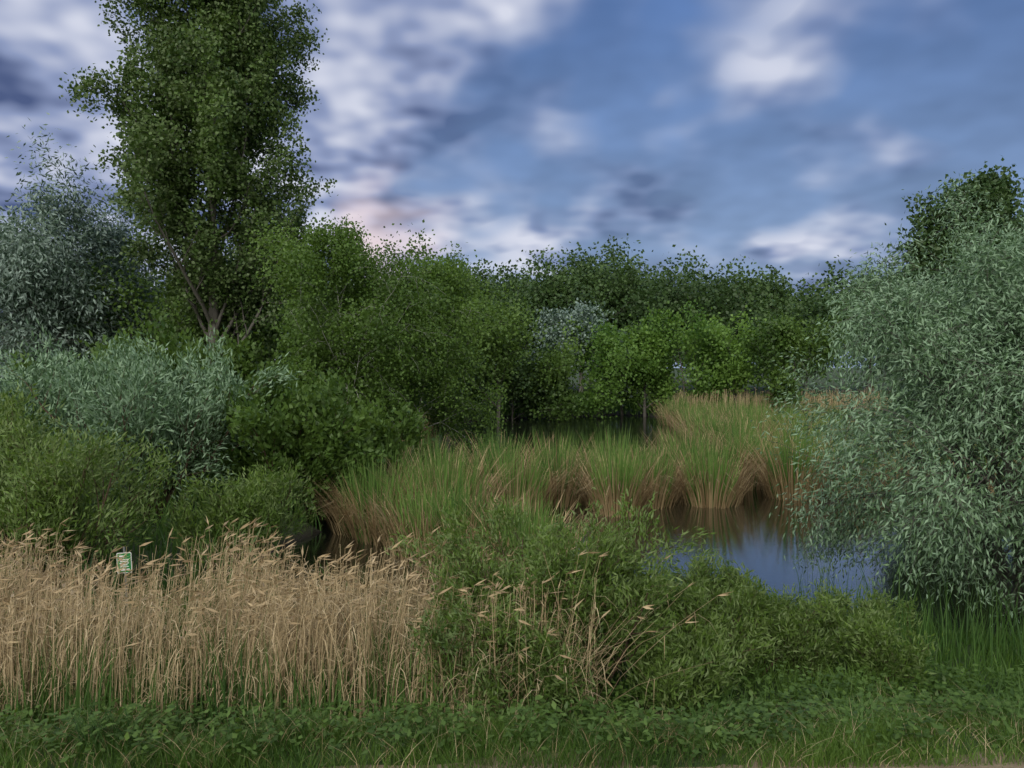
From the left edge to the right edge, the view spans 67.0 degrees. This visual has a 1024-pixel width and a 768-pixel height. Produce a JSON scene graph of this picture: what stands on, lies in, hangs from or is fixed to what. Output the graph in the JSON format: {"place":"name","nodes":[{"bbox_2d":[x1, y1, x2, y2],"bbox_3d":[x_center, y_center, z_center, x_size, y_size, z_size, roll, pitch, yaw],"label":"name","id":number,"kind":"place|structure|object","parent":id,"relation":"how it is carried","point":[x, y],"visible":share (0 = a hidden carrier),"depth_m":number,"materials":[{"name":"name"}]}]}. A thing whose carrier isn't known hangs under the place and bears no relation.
{"place":"outdoors","nodes":[
{"label":"outdoors","id":0,"kind":"place"},
{"bbox_2d":[1,452,348,611],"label":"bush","id":1,"kind":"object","parent":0,"point":[160,531],"depth_m":16.50,"materials":[{"name":"green plant"}]},
{"bbox_2d":[0,318,177,469],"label":"bush","id":2,"kind":"object","parent":1,"relation":"on","point":[89,370],"depth_m":23.52,"materials":[{"name":"green plant"}]},
{"bbox_2d":[0,408,182,594],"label":"bush","id":3,"kind":"object","parent":1,"relation":"on","point":[42,512],"depth_m":14.66,"materials":[{"name":"green plant"}]},
{"bbox_2d":[0,309,241,471],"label":"bush","id":4,"kind":"object","parent":1,"relation":"on","point":[165,339],"depth_m":30.13,"materials":[{"name":"green plant"}]},
{"bbox_2d":[0,325,304,517],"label":"bush","id":5,"kind":"object","parent":1,"relation":"on","point":[142,416],"depth_m":22.02,"materials":[{"name":"green plant"}]},
{"bbox_2d":[141,213,290,362],"bbox_3d":[-19.650,-4.552,54.334,9.801,15.718,16.476,0,1,0],"label":"tree","id":6,"kind":"object","parent":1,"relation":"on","point":[232,271],"depth_m":51.54,"materials":[{"name":"green plant"}]},
{"bbox_2d":[154,451,325,574],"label":"bush","id":7,"kind":"object","parent":1,"relation":"on","point":[242,501],"depth_m":16.32,"materials":[{"name":"green plant"}]},
{"bbox_2d":[130,316,381,411],"bbox_3d":[-11.100,0.387,33.974,10.811,6.783,7.171,0,1,0],"label":"bush","id":8,"kind":"object","parent":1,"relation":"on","point":[247,365],"depth_m":33.41,"materials":[{"name":"green plant"}]},
{"bbox_2d":[0,368,1023,767],"bbox_3d":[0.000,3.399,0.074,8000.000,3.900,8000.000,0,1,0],"label":"ground","id":9,"kind":"structure","parent":0,"point":[312,530],"depth_m":10.25,"materials":[{"name":"green plant"}]},
{"bbox_2d":[0,347,19,403],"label":"bush","id":10,"kind":"object","parent":9,"relation":"on","point":[2,376],"visible":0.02,"depth_m":30.12,"materials":[{"name":"green plant"}]},
{"bbox_2d":[0,514,74,605],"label":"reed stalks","id":11,"kind":"object","parent":9,"relation":"on","point":[22,558],"visible":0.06,"depth_m":14.51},
{"bbox_2d":[0,376,137,549],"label":"bush","id":12,"kind":"object","parent":9,"relation":"on","point":[8,411],"depth_m":16.93,"materials":[{"name":"green plant"}]},
{"bbox_2d":[0,112,180,390],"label":"willow tree","id":13,"kind":"object","parent":9,"relation":"on","point":[63,260],"depth_m":42.22,"materials":[{"name":"green plant"}]},
{"bbox_2d":[0,200,192,314],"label":"tree","id":14,"kind":"object","parent":9,"relation":"on","point":[89,244],"visible":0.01,"depth_m":61.23,"materials":[{"name":"green plant"}]},
{"bbox_2d":[116,547,131,609],"bbox_3d":[-6.518,3.501,13.072,0.235,1.500,0.060,-2,2,-8],"label":"info sign","id":15,"kind":"object","parent":9,"relation":"on","point":[128,565],"visible":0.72,"depth_m":13.04,"materials":[{"name":"green metal"}]},
{"bbox_2d":[129,266,168,349],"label":"tree","id":16,"kind":"object","parent":9,"relation":"on","point":[151,288],"visible":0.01,"depth_m":138.88,"materials":[{"name":"green plant"}]},
{"bbox_2d":[26,250,278,367],"bbox_3d":[-20.259,-2.277,43.476,14.195,11.831,9.976,0,1,0],"label":"tree","id":17,"kind":"object","parent":9,"relation":"on","point":[160,311],"depth_m":43.46,"materials":[{"name":"green plant"}]},
{"bbox_2d":[58,0,347,369],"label":"poplar tree","id":18,"kind":"object","parent":9,"relation":"on","point":[171,84],"depth_m":40.31,"materials":[{"name":"green plant"}]},
{"bbox_2d":[152,260,338,371],"bbox_3d":[-13.805,-2.169,44.880,10.515,11.414,9.114,0,1,0],"label":"tree","id":19,"kind":"object","parent":9,"relation":"on","point":[262,349],"depth_m":43.46,"materials":[{"name":"green plant"}]},
{"bbox_2d":[241,278,322,364],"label":"tree","id":20,"kind":"object","parent":9,"relation":"on","point":[280,338],"depth_m":126.91,"materials":[{"name":"green plant"}]},
{"bbox_2d":[177,360,391,526],"bbox_3d":[-6.836,1.813,23.577,6.478,5.086,8.112,0,1,0],"label":"bush","id":21,"kind":"object","parent":9,"relation":"on","point":[329,443],"depth_m":22.83,"materials":[{"name":"green plant"}]},
{"bbox_2d":[0,566,585,733],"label":"green reed shoots","id":22,"kind":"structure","parent":9,"relation":"on","point":[223,684],"depth_m":8.58,"materials":[{"name":"green plant"}]},
{"bbox_2d":[0,517,619,726],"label":"dry reed stalks","id":23,"kind":"object","parent":9,"relation":"on","point":[255,590],"visible":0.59,"depth_m":9.00,"materials":[{"name":"beige plant"}]},
{"bbox_2d":[234,211,473,448],"bbox_3d":[-6.742,-1.510,34.873,10.222,12.414,9.662,0,1,0],"label":"birch tree","id":24,"kind":"object","parent":9,"relation":"on","point":[350,262],"depth_m":33.36,"materials":[{"name":"green plant"}]},
{"bbox_2d":[307,281,406,390],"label":"tree","id":25,"kind":"object","parent":9,"relation":"on","point":[348,305],"depth_m":59.47,"materials":[{"name":"green plant"}]},
{"bbox_2d":[282,266,489,397],"bbox_3d":[-8.710,-2.510,48.843,14.479,12.023,11.952,0,1,0],"label":"tree","id":26,"kind":"object","parent":9,"relation":"on","point":[328,297],"depth_m":49.37,"materials":[{"name":"green plant"}]},
{"bbox_2d":[348,241,519,457],"bbox_3d":[-4.038,-1.167,37.384,8.945,11.712,9.088,0,1,0],"label":"birch tree","id":27,"kind":"object","parent":9,"relation":"on","point":[448,383],"depth_m":36.75,"materials":[{"name":"green plant"}]},
{"bbox_2d":[388,266,521,345],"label":"tree","id":28,"kind":"object","parent":9,"relation":"on","point":[482,298],"depth_m":131.28,"materials":[{"name":"green plant"}]},
{"bbox_2d":[303,406,607,570],"bbox_3d":[-5.534,2.848,37.078,7.325,2.389,43.660,0,1,-10],"label":"green shore sedge","id":29,"kind":"object","parent":9,"relation":"on","point":[430,500],"visible":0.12,"depth_m":19.51,"materials":[{"name":"green plant"}]},
{"bbox_2d":[380,220,541,416],"bbox_3d":[-5.593,-5.192,63.036,16.170,16.722,14.784,0,1,0],"label":"tree","id":30,"kind":"object","parent":9,"relation":"on","point":[418,252],"depth_m":63.26,"materials":[{"name":"green plant"}]},
{"bbox_2d":[464,258,534,381],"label":"tree","id":31,"kind":"object","parent":9,"relation":"on","point":[485,275],"depth_m":154.51,"materials":[{"name":"green plant"}]},
{"bbox_2d":[0,659,1023,767],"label":"verge weeds","id":32,"kind":"object","parent":9,"relation":"on","point":[813,711],"visible":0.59,"depth_m":7.51,"materials":[{"name":"green plant"}]},
{"bbox_2d":[0,694,1023,767],"bbox_3d":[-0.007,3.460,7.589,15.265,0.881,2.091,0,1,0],"label":"verge grass","id":33,"kind":"structure","parent":9,"relation":"on","point":[837,748],"depth_m":6.96,"materials":[{"name":"green plant"}]},
{"bbox_2d":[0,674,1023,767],"bbox_3d":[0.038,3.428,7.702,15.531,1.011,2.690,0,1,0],"label":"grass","id":34,"kind":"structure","parent":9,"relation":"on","point":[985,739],"depth_m":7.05,"materials":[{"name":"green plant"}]},
{"bbox_2d":[1,559,1023,730],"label":"bank grass","id":35,"kind":"structure","parent":9,"relation":"on","point":[919,687],"depth_m":9.67,"materials":[{"name":"green plant"}]},
{"bbox_2d":[478,250,546,352],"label":"tree","id":36,"kind":"object","parent":9,"relation":"on","point":[522,272],"depth_m":150.78,"materials":[{"name":"green plant"}]},
{"bbox_2d":[401,523,635,711],"bbox_3d":[0.078,2.716,9.126,2.891,2.337,3.152,0,1,0],"label":"bush","id":37,"kind":"object","parent":9,"relation":"on","point":[452,627],"depth_m":8.73,"materials":[{"name":"green plant"}]},
{"bbox_2d":[443,584,601,723],"bbox_3d":[0.126,3.086,8.737,1.945,1.613,2.137,0,1,0],"label":"bush","id":38,"kind":"object","parent":9,"relation":"on","point":[554,694],"depth_m":8.18,"materials":[{"name":"green plant"}]},
{"bbox_2d":[340,555,733,724],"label":"reed bed fallen stalks","id":39,"kind":"object","parent":9,"relation":"on","point":[564,656],"visible":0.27,"depth_m":8.31,"materials":[{"name":"plant"}]},
{"bbox_2d":[362,594,716,719],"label":"fallen dry leaves","id":40,"kind":"object","parent":9,"relation":"on","point":[452,707],"visible":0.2,"depth_m":8.21,"materials":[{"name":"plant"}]},
{"bbox_2d":[480,260,608,362],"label":"tree","id":41,"kind":"object","parent":9,"relation":"on","point":[556,296],"depth_m":126.72,"materials":[{"name":"green plant"}]},
{"bbox_2d":[505,333,588,421],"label":"shore tree","id":42,"kind":"object","parent":9,"relation":"on","point":[558,360],"depth_m":68.43,"materials":[{"name":"green plant"}]},
{"bbox_2d":[384,483,720,693],"bbox_3d":[0.367,2.565,10.055,4.229,2.628,3.041,0,1,0],"label":"bush","id":43,"kind":"object","parent":9,"relation":"on","point":[508,515],"depth_m":9.58,"materials":[{"name":"green plant"}]},
{"bbox_2d":[484,241,675,392],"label":"tree","id":44,"kind":"object","parent":9,"relation":"on","point":[546,267],"depth_m":126.89,"materials":[{"name":"green plant"}]},
{"bbox_2d":[518,505,688,695],"bbox_3d":[1.040,2.667,9.559,1.957,2.311,2.392,0,1,0],"label":"bush","id":45,"kind":"object","parent":9,"relation":"on","point":[584,616],"depth_m":8.92,"materials":[{"name":"green plant"}]},
{"bbox_2d":[578,240,653,377],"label":"tree","id":46,"kind":"object","parent":9,"relation":"on","point":[614,259],"depth_m":151.93,"materials":[{"name":"green plant"}]},
{"bbox_2d":[551,233,684,386],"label":"tree","id":47,"kind":"object","parent":9,"relation":"on","point":[634,283],"depth_m":131.71,"materials":[{"name":"green plant"}]},
{"bbox_2d":[617,266,702,367],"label":"tree","id":48,"kind":"object","parent":9,"relation":"on","point":[659,282],"depth_m":158.11,"materials":[{"name":"green plant"}]},
{"bbox_2d":[616,253,773,388],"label":"tree","id":49,"kind":"object","parent":9,"relation":"on","point":[722,309],"depth_m":119.51,"materials":[{"name":"green plant"}]},
{"bbox_2d":[610,601,783,718],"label":"bush","id":50,"kind":"object","parent":9,"relation":"on","point":[679,654],"depth_m":8.71,"materials":[{"name":"green plant"}]},
{"bbox_2d":[617,543,780,670],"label":"bush","id":51,"kind":"object","parent":9,"relation":"on","point":[692,592],"depth_m":9.58,"materials":[{"name":"green plant"}]},
{"bbox_2d":[637,245,790,379],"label":"tree","id":52,"kind":"object","parent":9,"relation":"on","point":[750,281],"depth_m":130.75,"materials":[{"name":"green plant"}]},
{"bbox_2d":[681,305,771,404],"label":"shore tree","id":53,"kind":"object","parent":9,"relation":"on","point":[738,366],"depth_m":71.10,"materials":[{"name":"green plant"}]},
{"bbox_2d":[665,550,851,675],"bbox_3d":[3.090,3.135,10.483,2.850,1.628,2.202,0,1,0],"label":"bush","id":54,"kind":"object","parent":9,"relation":"on","point":[773,607],"depth_m":10.26,"materials":[{"name":"green plant"}]},
{"bbox_2d":[672,386,887,414],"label":"reed stalks","id":55,"kind":"object","parent":9,"relation":"on","point":[743,399],"visible":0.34,"depth_m":70.67,"materials":[{"name":"green plant"}]},
{"bbox_2d":[678,389,874,410],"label":"reeds","id":56,"kind":"object","parent":55,"relation":"attached to","point":[770,400],"visible":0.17,"depth_m":70.57,"materials":[{"name":"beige plant"}]},
{"bbox_2d":[731,265,841,383],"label":"tree","id":57,"kind":"object","parent":9,"relation":"on","point":[777,291],"depth_m":136.59,"materials":[{"name":"green plant"}]},
{"bbox_2d":[751,265,838,378],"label":"tree","id":58,"kind":"object","parent":9,"relation":"on","point":[767,266],"visible":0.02,"depth_m":151.46,"materials":[{"name":"green plant"}]},
{"bbox_2d":[729,302,866,410],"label":"shore tree","id":59,"kind":"object","parent":9,"relation":"on","point":[793,336],"depth_m":69.10,"materials":[{"name":"green plant"}]},
{"bbox_2d":[759,598,856,678],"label":"shrub","id":60,"kind":"object","parent":9,"relation":"on","point":[826,654],"depth_m":9.99,"materials":[{"name":"green plant"}]},
{"bbox_2d":[733,275,886,395],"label":"tree","id":61,"kind":"object","parent":9,"relation":"on","point":[810,307],"depth_m":108.15,"materials":[{"name":"green plant"}]},
{"bbox_2d":[798,255,907,392],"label":"tree","id":62,"kind":"object","parent":9,"relation":"on","point":[826,280],"depth_m":137.22,"materials":[{"name":"green plant"}]},
{"bbox_2d":[797,578,927,653],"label":"shrub","id":63,"kind":"object","parent":9,"relation":"on","point":[844,603],"depth_m":11.17,"materials":[{"name":"green plant"}]},
{"bbox_2d":[838,262,903,390],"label":"tree","id":64,"kind":"object","parent":9,"relation":"on","point":[856,336],"depth_m":146.52,"materials":[{"name":"green plant"}]},
{"bbox_2d":[750,169,1023,633],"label":"willow tree","id":65,"kind":"object","parent":9,"relation":"on","point":[1003,351],"depth_m":14.03,"materials":[{"name":"green plant"}]},
{"bbox_2d":[832,599,949,692],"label":"shrub","id":66,"kind":"object","parent":9,"relation":"on","point":[856,628],"depth_m":9.53,"materials":[{"name":"green plant"}]},
{"bbox_2d":[786,543,1023,684],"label":"tall bank grass","id":67,"kind":"structure","parent":9,"relation":"on","point":[972,622],"depth_m":10.91,"materials":[{"name":"green plant"}]},
{"bbox_2d":[859,155,1023,425],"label":"poplar tree","id":68,"kind":"object","parent":9,"relation":"on","point":[996,186],"depth_m":38.11,"materials":[{"name":"green plant"}]},
{"bbox_2d":[0,0,1023,367],"label":"sky","id":69,"kind":"structure","parent":0,"point":[788,134],"materials":[{"name":"blue"}]},
{"bbox_2d":[254,415,1023,643],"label":"pond water","id":70,"kind":"structure","parent":0,"point":[748,531],"depth_m":21.18,"materials":[{"name":"blue liquid"}]},
{"bbox_2d":[271,294,441,416],"bbox_3d":[-7.775,0.087,39.131,10.033,9.107,9.089,0,1,0],"label":"tree","id":71,"kind":"object","parent":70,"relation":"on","point":[423,396],"depth_m":38.23,"materials":[{"name":"green plant"}]},
{"bbox_2d":[297,397,436,513],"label":"bush","id":72,"kind":"object","parent":70,"relation":"on","point":[411,422],"depth_m":26.05,"materials":[{"name":"green plant"}]},
{"bbox_2d":[452,293,547,422],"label":"tree","id":73,"kind":"object","parent":70,"relation":"on","point":[492,351],"depth_m":65.17,"materials":[{"name":"green plant"}]},
{"bbox_2d":[469,339,577,421],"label":"shore tree","id":74,"kind":"object","parent":70,"relation":"on","point":[517,383],"depth_m":68.51,"materials":[{"name":"green plant"}]},
{"bbox_2d":[541,311,658,418],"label":"shore tree","id":75,"kind":"object","parent":70,"relation":"on","point":[606,345],"depth_m":71.38,"materials":[{"name":"green plant"}]},
{"bbox_2d":[591,329,637,414],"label":"shore tree","id":76,"kind":"object","parent":70,"relation":"on","point":[632,384],"depth_m":75.72,"materials":[{"name":"green plant"}]},
{"bbox_2d":[608,308,685,416],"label":"shore tree","id":77,"kind":"object","parent":70,"relation":"on","point":[645,367],"depth_m":74.28,"materials":[{"name":"green plant"}]},
{"bbox_2d":[297,393,1023,539],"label":"reeds","id":78,"kind":"object","parent":70,"relation":"on","point":[706,452],"visible":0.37,"depth_m":27.85,"materials":[{"name":"green plant"}]},
{"bbox_2d":[323,728,1023,767],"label":"dirt path","id":79,"kind":"structure","parent":0,"point":[998,765],"depth_m":6.76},
{"bbox_2d":[365,388,1018,418],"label":"far shore grass","id":80,"kind":"structure","parent":0,"point":[648,411],"depth_m":76.61,"materials":[{"name":"green plant"}]},
{"bbox_2d":[415,336,496,410],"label":"shore tree","id":81,"kind":"object","parent":80,"relation":"on","point":[467,382],"depth_m":69.81,"materials":[{"name":"green plant"}]},
{"bbox_2d":[514,293,613,405],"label":"willow tree","id":82,"kind":"object","parent":80,"relation":"on","point":[555,318],"depth_m":74.90,"materials":[{"name":"green plant"}]},
{"bbox_2d":[627,297,745,407],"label":"shore tree","id":83,"kind":"object","parent":80,"relation":"on","point":[669,333],"depth_m":72.84,"materials":[{"name":"green plant"}]},
{"bbox_2d":[698,403,1017,447],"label":"grass","id":84,"kind":"structure","parent":0,"point":[856,414],"depth_m":65.36,"materials":[{"name":"green plant"}]}
]}

